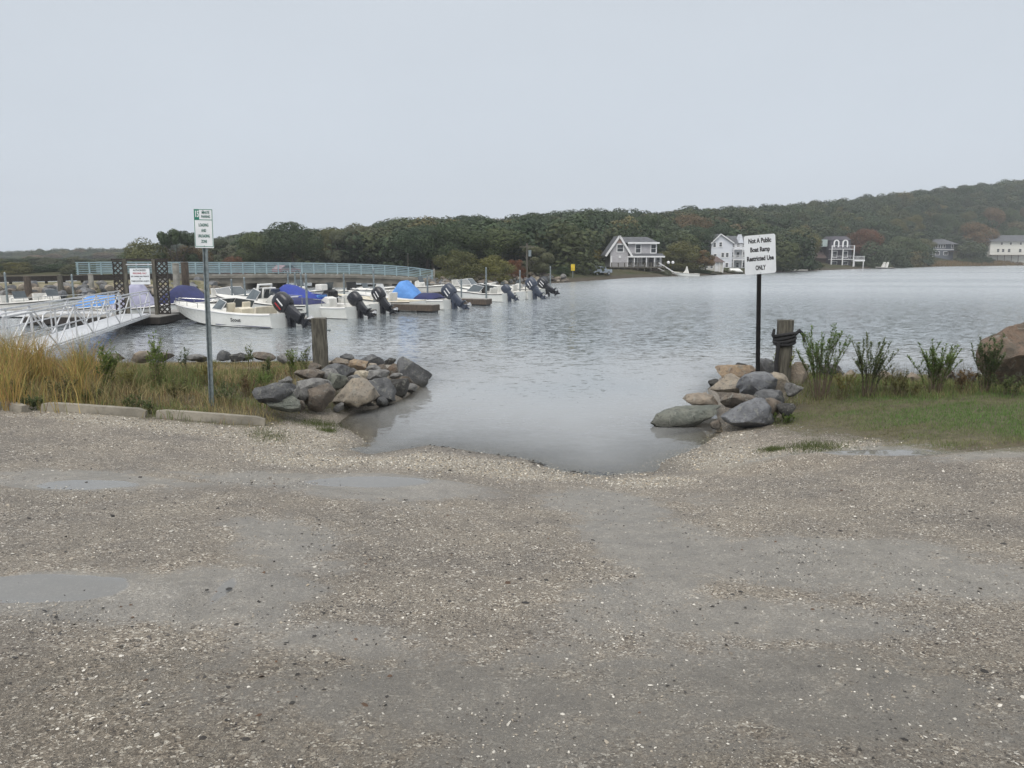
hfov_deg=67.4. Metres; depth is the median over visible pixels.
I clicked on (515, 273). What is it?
shore bush
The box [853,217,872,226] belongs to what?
broadleaf tree
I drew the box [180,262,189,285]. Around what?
timber pile
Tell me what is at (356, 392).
rock
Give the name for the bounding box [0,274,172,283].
guard rail
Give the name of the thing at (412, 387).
rock
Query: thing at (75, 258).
shore bush
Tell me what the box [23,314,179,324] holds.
floating dock
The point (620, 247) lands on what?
window
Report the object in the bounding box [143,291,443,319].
floating dock
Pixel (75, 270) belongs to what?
shore bush
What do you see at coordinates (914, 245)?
broadleaf tree
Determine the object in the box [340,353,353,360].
rock
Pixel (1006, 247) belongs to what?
cream house
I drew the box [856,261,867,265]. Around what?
shore bush
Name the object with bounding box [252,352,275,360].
rock
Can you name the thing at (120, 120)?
sky
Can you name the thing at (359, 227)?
broadleaf tree
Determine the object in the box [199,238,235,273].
broadleaf tree
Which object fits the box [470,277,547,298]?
motorboat
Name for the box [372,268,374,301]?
dock piling
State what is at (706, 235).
broadleaf tree
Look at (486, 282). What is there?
dock piling
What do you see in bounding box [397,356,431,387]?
rock
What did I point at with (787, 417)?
weed
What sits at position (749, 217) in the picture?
broadleaf tree
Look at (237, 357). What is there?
rock
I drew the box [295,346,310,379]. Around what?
weed
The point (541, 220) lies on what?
broadleaf tree
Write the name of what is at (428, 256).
broadleaf tree
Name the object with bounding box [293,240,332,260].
broadleaf tree
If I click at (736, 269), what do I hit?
dinghy
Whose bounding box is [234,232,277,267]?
broadleaf tree
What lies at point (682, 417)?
rock
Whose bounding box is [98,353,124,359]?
rock
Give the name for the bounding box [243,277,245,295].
dock piling
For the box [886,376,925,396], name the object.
weed
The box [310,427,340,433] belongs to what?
grass tuft
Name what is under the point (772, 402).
rock
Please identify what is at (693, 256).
shore tree
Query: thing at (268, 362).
weed
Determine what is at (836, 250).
mansard house
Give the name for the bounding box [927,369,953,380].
rock
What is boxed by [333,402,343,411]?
rock
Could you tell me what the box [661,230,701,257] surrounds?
broadleaf tree
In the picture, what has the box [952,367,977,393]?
weed
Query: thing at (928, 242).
broadleaf tree
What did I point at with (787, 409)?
rock
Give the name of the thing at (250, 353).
weed
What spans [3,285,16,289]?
riprap stone
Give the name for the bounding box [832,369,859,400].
weed
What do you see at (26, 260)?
shore bush
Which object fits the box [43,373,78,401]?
weed
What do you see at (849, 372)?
rock
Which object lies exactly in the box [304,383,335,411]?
rock
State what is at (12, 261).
shore bush
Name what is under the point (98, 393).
weed
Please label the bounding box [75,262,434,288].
bridge
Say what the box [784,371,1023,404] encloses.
rank grass
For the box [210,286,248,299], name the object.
motorboat
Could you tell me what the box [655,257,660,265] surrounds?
window
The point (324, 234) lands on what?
broadleaf tree
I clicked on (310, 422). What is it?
grass tuft
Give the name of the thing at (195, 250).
broadleaf tree
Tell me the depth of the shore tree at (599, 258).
146.39 m
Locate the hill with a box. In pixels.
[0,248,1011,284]
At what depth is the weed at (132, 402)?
13.72 m
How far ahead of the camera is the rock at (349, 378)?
16.94 m
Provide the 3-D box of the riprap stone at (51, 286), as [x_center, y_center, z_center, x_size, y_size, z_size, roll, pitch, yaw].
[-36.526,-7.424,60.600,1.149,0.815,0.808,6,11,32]
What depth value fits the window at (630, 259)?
139.18 m
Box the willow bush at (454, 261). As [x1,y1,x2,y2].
[432,249,483,281]
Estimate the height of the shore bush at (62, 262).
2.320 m
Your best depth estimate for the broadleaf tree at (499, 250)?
113.66 m
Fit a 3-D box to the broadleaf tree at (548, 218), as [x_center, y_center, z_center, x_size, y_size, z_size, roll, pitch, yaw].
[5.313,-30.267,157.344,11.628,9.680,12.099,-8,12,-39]
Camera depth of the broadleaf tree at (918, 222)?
336.60 m
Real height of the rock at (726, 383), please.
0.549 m
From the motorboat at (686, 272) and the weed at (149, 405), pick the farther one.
the motorboat at (686, 272)
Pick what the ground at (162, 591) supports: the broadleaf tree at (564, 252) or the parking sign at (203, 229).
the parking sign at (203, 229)
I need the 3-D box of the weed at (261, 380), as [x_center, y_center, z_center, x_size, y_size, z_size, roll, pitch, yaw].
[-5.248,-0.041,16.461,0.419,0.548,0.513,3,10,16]
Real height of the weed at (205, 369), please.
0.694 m
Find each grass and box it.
[0,327,121,413]
[12,358,334,426]
[771,376,1023,449]
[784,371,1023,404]
[881,260,1023,267]
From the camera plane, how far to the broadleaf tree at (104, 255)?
404.91 m
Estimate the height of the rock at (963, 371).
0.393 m
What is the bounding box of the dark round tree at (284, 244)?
[262,221,324,267]
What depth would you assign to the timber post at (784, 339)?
16.09 m
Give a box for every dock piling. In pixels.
[3,272,8,302]
[70,274,74,296]
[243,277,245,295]
[300,272,301,287]
[304,273,308,316]
[343,273,344,293]
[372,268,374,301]
[485,267,486,297]
[519,270,520,290]
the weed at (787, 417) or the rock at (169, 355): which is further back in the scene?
the rock at (169, 355)
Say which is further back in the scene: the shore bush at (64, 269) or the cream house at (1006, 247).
the cream house at (1006, 247)
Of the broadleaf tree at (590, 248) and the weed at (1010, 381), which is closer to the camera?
the weed at (1010, 381)
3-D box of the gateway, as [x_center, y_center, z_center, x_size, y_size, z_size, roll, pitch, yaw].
[-18.345,-4.792,38.030,2.679,2.803,0.194,-1,9,-6]
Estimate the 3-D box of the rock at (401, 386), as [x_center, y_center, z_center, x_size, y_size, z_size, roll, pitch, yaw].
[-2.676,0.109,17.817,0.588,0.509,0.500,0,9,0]
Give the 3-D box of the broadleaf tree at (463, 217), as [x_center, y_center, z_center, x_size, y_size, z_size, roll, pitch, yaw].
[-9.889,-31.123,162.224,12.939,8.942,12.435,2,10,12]
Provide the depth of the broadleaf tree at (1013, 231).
355.60 m
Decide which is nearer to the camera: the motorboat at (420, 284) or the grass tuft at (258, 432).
the grass tuft at (258, 432)
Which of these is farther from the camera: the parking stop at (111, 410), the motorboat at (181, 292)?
the motorboat at (181, 292)
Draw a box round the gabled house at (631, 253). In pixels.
[601,235,674,272]
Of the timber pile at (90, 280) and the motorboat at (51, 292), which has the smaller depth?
the motorboat at (51, 292)
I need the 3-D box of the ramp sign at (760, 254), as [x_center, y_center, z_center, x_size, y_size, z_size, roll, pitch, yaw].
[5.048,-1.199,15.728,0.676,3.675,0.074,-3,9,-4]
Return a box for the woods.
[0,179,1023,274]
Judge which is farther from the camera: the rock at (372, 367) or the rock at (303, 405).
the rock at (372, 367)
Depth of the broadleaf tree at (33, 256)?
417.54 m
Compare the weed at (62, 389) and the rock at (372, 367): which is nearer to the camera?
the weed at (62, 389)
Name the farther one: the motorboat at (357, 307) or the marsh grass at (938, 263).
the marsh grass at (938, 263)
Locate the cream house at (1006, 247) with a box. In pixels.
[981,235,1023,264]
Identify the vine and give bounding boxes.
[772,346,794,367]
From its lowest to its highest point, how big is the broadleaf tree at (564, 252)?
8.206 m
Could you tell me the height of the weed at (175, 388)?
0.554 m
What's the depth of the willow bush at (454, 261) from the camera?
92.59 m
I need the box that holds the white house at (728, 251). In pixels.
[706,234,744,267]
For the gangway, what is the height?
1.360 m
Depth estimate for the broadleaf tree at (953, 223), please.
350.23 m
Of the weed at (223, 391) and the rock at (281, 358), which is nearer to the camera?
the weed at (223, 391)
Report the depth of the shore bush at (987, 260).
319.63 m
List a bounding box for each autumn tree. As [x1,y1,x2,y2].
[846,228,885,261]
[959,221,999,245]
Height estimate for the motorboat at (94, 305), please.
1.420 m
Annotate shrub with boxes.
[796,323,852,400]
[851,331,898,397]
[907,339,962,393]
[970,333,1005,392]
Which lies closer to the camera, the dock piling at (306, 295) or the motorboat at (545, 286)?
the dock piling at (306, 295)
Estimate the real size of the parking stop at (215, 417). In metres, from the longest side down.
1.806 x 0.191 x 0.177 m
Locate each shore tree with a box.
[519,245,554,273]
[571,249,602,262]
[659,241,711,268]
[695,250,714,269]
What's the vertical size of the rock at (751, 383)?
0.551 m
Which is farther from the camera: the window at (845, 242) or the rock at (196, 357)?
the window at (845, 242)
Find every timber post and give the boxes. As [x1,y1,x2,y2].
[311,317,330,369]
[771,319,804,382]
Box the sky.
[0,0,1023,251]
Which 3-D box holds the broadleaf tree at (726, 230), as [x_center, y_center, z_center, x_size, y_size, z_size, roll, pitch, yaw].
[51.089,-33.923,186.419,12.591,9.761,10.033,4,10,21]
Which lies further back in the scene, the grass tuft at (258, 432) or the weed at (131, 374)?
the weed at (131, 374)
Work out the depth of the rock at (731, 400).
14.58 m
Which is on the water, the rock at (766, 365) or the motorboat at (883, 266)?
the motorboat at (883, 266)
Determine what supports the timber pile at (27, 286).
on the embankment
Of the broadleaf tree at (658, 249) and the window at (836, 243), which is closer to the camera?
the broadleaf tree at (658, 249)
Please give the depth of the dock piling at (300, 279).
49.53 m
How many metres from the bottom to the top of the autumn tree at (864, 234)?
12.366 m
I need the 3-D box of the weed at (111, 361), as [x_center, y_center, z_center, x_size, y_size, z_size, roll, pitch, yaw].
[-7.866,-0.334,14.983,0.486,1.126,0.556,0,9,0]
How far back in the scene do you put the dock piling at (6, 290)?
43.66 m
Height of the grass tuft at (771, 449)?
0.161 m
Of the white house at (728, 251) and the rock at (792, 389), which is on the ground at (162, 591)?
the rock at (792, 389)
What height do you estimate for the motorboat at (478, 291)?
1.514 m
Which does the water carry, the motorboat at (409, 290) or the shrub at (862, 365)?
the motorboat at (409, 290)
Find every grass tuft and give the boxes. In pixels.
[229,426,304,447]
[289,414,354,428]
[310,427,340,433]
[754,444,786,453]
[770,434,865,454]
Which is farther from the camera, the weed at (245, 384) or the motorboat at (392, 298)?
the motorboat at (392, 298)
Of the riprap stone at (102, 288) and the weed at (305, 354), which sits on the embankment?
the riprap stone at (102, 288)
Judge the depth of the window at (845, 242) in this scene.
230.25 m
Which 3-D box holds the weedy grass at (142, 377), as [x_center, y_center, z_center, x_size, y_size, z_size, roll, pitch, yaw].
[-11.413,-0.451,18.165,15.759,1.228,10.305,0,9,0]
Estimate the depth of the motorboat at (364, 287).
59.89 m
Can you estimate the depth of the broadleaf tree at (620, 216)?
168.70 m
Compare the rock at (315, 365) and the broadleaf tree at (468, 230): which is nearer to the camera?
the rock at (315, 365)
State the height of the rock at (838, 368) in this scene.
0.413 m
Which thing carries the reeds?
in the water
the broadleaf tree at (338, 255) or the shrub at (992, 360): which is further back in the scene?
the broadleaf tree at (338, 255)
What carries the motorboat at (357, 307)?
on the water
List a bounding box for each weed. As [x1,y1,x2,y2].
[5,379,30,402]
[17,394,42,409]
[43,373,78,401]
[80,387,102,400]
[95,338,122,387]
[111,365,138,397]
[119,393,149,407]
[142,399,155,413]
[145,330,167,387]
[164,376,193,401]
[176,347,189,377]
[192,357,217,385]
[214,379,239,404]
[229,372,257,395]
[244,344,254,366]
[253,370,272,386]
[261,356,271,375]
[285,347,298,378]
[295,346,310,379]
[773,412,794,422]
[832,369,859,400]
[881,366,908,394]
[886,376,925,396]
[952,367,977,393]
[988,372,1023,397]
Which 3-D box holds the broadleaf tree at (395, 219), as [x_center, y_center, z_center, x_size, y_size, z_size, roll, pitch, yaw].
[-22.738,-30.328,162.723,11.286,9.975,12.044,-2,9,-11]
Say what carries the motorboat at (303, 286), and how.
on the water
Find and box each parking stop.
[0,401,28,412]
[41,402,147,417]
[156,409,264,425]
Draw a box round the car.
[272,265,300,273]
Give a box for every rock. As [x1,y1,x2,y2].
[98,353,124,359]
[130,350,151,362]
[158,352,174,361]
[186,354,206,361]
[216,350,230,360]
[229,353,251,361]
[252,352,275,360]
[252,382,295,403]
[266,393,300,411]
[277,353,296,363]
[278,376,292,383]
[293,378,332,400]
[294,368,324,378]
[298,399,305,411]
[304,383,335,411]
[308,362,321,369]
[321,363,354,376]
[322,368,338,378]
[327,373,347,390]
[329,357,348,364]
[332,377,379,407]
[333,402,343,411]
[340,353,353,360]
[347,374,360,380]
[348,359,368,370]
[353,370,368,378]
[360,354,384,366]
[365,364,380,370]
[366,369,389,379]
[368,377,396,401]
[376,397,387,405]
[378,364,386,369]
[384,358,395,364]
[387,363,398,375]
[390,373,402,378]
[390,376,414,383]
[390,378,409,397]
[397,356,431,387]
[408,383,417,392]
[650,405,720,428]
[682,392,717,404]
[708,379,717,385]
[710,373,739,392]
[710,419,721,429]
[715,365,754,377]
[717,392,755,407]
[720,397,773,427]
[736,371,777,394]
[754,389,784,402]
[760,358,773,372]
[765,397,780,416]
[771,372,789,392]
[776,403,795,415]
[784,383,803,396]
[791,362,808,384]
[821,364,843,376]
[842,370,854,378]
[878,370,893,379]
[893,369,909,381]
[908,372,920,380]
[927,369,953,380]
[953,370,975,381]
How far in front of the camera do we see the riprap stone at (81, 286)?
61.73 m
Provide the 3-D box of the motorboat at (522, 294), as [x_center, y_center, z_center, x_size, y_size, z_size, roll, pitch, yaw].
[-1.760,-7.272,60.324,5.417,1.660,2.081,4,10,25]
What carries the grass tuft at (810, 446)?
on the ground at (162, 591)
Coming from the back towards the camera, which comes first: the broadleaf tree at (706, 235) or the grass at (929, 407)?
the broadleaf tree at (706, 235)
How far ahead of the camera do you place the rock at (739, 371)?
17.28 m
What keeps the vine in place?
attached to the timber post at (784, 339)
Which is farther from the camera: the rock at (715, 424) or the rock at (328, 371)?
the rock at (328, 371)
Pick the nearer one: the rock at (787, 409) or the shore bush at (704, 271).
the rock at (787, 409)
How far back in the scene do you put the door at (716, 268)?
152.26 m
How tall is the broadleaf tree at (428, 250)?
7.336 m
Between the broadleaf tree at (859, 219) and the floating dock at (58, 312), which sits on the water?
the floating dock at (58, 312)
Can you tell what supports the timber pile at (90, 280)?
on the embankment
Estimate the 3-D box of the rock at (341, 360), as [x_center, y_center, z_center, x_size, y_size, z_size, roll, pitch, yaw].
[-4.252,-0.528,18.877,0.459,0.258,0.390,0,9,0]
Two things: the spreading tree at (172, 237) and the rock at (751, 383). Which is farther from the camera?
the spreading tree at (172, 237)
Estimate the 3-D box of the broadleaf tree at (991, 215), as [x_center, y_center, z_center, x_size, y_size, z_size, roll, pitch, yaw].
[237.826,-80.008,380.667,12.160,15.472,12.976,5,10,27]
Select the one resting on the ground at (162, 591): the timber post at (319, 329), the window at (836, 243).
the timber post at (319, 329)
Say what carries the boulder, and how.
on the ground at (162, 591)
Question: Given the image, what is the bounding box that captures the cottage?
[692,256,723,272]
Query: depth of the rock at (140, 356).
21.48 m
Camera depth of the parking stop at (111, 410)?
13.12 m
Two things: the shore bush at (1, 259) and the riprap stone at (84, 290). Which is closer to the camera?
the riprap stone at (84, 290)
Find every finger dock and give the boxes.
[391,303,439,312]
[461,298,491,305]
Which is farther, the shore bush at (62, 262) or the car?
the shore bush at (62, 262)
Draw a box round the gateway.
[111,259,170,314]
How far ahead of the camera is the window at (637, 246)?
139.59 m
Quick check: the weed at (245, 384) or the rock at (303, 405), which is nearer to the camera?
the rock at (303, 405)
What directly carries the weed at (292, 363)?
on the ground at (162, 591)
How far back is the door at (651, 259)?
139.18 m
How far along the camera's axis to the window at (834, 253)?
230.70 m
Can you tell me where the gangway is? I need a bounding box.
[0,290,150,356]
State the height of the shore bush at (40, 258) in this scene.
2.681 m
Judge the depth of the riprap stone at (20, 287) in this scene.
59.45 m
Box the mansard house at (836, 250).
[809,236,864,267]
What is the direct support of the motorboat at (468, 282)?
on the water
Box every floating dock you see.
[0,308,110,316]
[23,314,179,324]
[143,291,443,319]
[790,269,807,271]
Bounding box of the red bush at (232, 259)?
[220,256,246,273]
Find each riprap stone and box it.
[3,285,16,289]
[18,283,23,290]
[32,287,42,292]
[44,285,56,288]
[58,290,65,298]
[64,286,71,293]
[75,284,88,290]
[80,287,87,295]
[86,288,95,293]
[95,281,106,285]
[99,284,106,292]
[105,285,113,291]
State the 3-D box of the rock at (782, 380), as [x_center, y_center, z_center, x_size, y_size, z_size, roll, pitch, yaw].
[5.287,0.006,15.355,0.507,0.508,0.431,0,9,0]
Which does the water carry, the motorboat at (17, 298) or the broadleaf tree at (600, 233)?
the motorboat at (17, 298)
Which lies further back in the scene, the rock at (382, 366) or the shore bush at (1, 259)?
the shore bush at (1, 259)
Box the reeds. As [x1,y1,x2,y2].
[883,357,967,374]
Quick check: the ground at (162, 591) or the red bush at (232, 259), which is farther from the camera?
the red bush at (232, 259)
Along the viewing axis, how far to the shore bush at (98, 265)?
126.42 m
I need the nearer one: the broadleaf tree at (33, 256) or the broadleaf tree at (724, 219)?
the broadleaf tree at (724, 219)
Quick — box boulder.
[976,322,1023,386]
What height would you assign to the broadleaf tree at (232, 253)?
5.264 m
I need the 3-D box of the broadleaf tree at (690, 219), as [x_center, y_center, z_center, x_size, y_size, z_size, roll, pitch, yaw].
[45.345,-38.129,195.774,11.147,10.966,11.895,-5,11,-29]
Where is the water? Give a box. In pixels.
[0,265,1023,446]
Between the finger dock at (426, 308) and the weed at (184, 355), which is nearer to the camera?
the weed at (184, 355)
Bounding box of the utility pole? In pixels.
[519,243,534,277]
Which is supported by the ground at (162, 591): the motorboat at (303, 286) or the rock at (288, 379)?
the rock at (288, 379)
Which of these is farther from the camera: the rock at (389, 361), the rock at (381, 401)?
the rock at (389, 361)
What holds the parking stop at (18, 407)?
on the ground at (162, 591)
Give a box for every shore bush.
[0,258,16,263]
[0,258,26,266]
[0,262,35,273]
[18,256,39,266]
[27,265,47,272]
[28,257,52,266]
[42,264,69,271]
[54,258,71,266]
[58,264,86,273]
[65,256,88,265]
[71,266,99,273]
[74,259,98,266]
[87,258,111,266]
[88,263,110,270]
[472,255,516,281]
[506,259,525,278]
[554,266,570,275]
[661,271,670,275]
[696,270,712,272]
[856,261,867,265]
[982,257,991,263]
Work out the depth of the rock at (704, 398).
15.70 m
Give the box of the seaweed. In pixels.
[411,444,613,474]
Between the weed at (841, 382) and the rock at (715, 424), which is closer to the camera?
the rock at (715, 424)
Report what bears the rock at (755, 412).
on the ground at (162, 591)
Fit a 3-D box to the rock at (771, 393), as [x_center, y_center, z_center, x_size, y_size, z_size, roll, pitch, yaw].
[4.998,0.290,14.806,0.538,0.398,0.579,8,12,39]
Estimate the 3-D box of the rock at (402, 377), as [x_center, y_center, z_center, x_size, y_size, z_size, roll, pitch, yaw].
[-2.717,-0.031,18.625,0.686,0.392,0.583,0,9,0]
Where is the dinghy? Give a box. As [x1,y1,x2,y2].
[729,268,742,271]
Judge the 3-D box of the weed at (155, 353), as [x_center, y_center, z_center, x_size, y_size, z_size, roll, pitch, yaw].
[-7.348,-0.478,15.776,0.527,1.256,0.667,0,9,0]
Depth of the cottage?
152.33 m
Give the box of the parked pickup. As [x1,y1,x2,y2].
[594,266,611,274]
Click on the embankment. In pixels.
(199, 283)
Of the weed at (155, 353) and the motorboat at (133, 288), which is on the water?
the motorboat at (133, 288)
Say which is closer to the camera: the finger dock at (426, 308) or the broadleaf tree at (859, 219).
the finger dock at (426, 308)
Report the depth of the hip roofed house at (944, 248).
323.66 m
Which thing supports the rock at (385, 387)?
on the ground at (162, 591)
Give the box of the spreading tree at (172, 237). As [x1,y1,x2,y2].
[156,228,199,268]
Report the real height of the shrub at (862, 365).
1.337 m
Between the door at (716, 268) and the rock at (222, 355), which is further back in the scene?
the door at (716, 268)
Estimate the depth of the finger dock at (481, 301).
52.39 m
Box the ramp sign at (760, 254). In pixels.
[744,234,775,371]
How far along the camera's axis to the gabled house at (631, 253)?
139.09 m
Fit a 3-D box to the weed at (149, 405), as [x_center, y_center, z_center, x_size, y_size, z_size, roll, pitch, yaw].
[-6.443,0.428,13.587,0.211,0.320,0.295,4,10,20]
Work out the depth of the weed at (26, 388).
13.72 m
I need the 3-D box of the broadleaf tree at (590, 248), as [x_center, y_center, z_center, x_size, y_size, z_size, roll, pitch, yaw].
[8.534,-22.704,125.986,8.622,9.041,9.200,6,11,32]
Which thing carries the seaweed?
on the ground at (162, 591)
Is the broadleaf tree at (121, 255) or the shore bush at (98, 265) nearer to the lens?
the broadleaf tree at (121, 255)
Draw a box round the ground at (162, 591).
[0,359,1023,767]
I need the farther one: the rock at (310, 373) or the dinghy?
the dinghy
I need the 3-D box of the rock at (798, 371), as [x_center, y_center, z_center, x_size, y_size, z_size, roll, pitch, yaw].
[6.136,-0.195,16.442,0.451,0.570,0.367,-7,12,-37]
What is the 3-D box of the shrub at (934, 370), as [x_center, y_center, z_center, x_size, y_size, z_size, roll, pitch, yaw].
[8.095,-0.291,14.529,1.027,1.109,0.760,-4,10,-21]
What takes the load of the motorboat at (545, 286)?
on the water
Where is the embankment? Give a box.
[0,279,222,298]
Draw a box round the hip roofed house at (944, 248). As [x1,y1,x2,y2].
[928,239,957,259]
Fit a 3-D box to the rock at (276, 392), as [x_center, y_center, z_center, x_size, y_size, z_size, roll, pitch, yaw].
[-4.536,0.186,14.678,0.777,0.460,0.660,-8,9,1]
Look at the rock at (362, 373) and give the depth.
17.32 m
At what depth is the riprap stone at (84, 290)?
61.26 m
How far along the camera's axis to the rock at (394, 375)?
18.34 m
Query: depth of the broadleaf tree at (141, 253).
108.98 m
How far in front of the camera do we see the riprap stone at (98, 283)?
63.49 m
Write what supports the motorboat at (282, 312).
on the water
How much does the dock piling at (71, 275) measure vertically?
3.616 m
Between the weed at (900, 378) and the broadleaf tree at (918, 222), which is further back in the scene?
the broadleaf tree at (918, 222)
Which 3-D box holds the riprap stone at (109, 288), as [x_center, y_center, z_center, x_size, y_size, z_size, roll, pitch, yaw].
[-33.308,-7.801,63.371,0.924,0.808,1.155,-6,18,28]
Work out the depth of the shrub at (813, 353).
14.98 m
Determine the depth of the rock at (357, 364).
18.10 m
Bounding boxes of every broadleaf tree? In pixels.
[3,256,24,259]
[21,255,42,258]
[42,253,62,258]
[81,253,97,258]
[92,252,114,258]
[116,252,151,273]
[119,237,183,273]
[163,245,215,273]
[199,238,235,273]
[218,246,275,267]
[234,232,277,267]
[277,238,308,261]
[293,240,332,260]
[310,227,343,261]
[323,230,357,266]
[344,223,376,232]
[346,228,387,267]
[386,217,414,227]
[392,223,446,268]
[402,225,452,269]
[419,222,483,267]
[433,225,500,265]
[450,215,484,221]
[460,219,482,224]
[467,226,529,270]
[515,215,547,223]
[519,212,557,221]
[545,222,583,257]
[547,218,591,260]
[576,208,628,221]
[587,219,611,250]
[604,229,661,252]
[632,213,671,230]
[645,227,673,251]
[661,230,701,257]
[672,213,714,228]
[683,226,716,254]
[707,224,739,235]
[712,216,729,224]
[741,215,761,227]
[787,229,821,253]
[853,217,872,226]
[887,236,928,254]
[905,214,925,231]
[920,238,937,247]
[939,214,962,231]
[979,207,1005,228]
[1004,227,1023,234]
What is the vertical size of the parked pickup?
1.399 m
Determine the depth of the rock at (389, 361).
20.90 m
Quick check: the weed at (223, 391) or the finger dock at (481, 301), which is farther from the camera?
the finger dock at (481, 301)
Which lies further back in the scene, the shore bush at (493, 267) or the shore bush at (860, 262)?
the shore bush at (860, 262)
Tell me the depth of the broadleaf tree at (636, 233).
148.66 m
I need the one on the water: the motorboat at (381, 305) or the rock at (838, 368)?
the motorboat at (381, 305)
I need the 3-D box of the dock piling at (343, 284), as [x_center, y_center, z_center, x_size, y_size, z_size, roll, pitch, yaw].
[-11.292,-5.693,51.761,0.115,3.546,0.115,-4,10,-22]
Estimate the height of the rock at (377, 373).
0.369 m
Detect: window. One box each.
[616,244,623,251]
[628,257,632,265]
[635,244,640,252]
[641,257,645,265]
[650,244,656,252]
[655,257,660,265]
[832,251,837,257]
[833,240,839,246]
[842,240,847,246]
[843,251,847,257]
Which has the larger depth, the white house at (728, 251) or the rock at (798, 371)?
the white house at (728, 251)
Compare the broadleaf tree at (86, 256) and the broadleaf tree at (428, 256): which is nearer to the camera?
the broadleaf tree at (428, 256)
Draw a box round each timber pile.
[23,276,31,296]
[57,275,63,290]
[88,274,93,287]
[172,263,179,286]
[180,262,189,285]
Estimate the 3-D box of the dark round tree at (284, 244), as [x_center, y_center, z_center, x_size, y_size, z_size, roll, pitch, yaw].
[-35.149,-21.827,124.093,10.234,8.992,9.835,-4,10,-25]
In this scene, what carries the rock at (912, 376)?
on the ground at (162, 591)
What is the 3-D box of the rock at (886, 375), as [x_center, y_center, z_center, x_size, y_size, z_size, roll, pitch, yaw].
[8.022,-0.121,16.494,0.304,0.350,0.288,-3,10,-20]
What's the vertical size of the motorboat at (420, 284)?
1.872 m
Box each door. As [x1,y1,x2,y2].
[649,257,653,266]
[714,263,718,270]
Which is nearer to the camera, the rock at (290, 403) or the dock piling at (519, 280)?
the rock at (290, 403)
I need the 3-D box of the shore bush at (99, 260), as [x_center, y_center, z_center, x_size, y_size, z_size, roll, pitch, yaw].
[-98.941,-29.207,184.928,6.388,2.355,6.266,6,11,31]
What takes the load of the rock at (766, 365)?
on the ground at (162, 591)
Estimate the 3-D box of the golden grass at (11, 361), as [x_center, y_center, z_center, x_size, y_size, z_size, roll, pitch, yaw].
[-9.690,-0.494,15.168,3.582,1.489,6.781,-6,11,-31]
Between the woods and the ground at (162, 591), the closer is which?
the ground at (162, 591)
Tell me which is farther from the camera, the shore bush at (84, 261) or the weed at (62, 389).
the shore bush at (84, 261)
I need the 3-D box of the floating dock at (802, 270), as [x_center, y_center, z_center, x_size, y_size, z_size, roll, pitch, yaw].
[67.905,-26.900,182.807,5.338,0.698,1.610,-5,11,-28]
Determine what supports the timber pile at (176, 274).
in the water
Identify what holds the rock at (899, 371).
on the ground at (162, 591)
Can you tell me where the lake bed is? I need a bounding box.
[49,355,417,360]
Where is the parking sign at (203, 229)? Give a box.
[193,209,213,405]
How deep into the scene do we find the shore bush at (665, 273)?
135.09 m
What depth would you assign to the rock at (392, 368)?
18.61 m
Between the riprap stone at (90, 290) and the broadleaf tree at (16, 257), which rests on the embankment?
the riprap stone at (90, 290)
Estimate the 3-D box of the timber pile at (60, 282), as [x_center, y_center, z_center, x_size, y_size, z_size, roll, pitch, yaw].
[-35.295,-7.713,60.044,0.414,1.676,0.406,-3,10,-18]
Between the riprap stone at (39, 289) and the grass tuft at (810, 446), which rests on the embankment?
the riprap stone at (39, 289)
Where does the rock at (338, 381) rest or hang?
on the ground at (162, 591)
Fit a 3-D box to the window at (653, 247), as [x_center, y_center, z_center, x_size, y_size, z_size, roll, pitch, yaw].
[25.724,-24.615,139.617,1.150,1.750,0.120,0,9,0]
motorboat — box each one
[0,291,53,308]
[29,289,86,308]
[65,295,117,309]
[94,284,165,313]
[160,285,217,309]
[174,291,313,328]
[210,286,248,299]
[216,283,328,316]
[266,284,375,318]
[296,279,323,292]
[322,282,397,313]
[337,282,393,296]
[338,286,425,311]
[348,280,470,309]
[393,276,449,290]
[452,278,495,288]
[457,284,519,301]
[459,281,525,299]
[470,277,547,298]
[489,277,560,295]
[671,266,699,275]
[876,262,894,268]

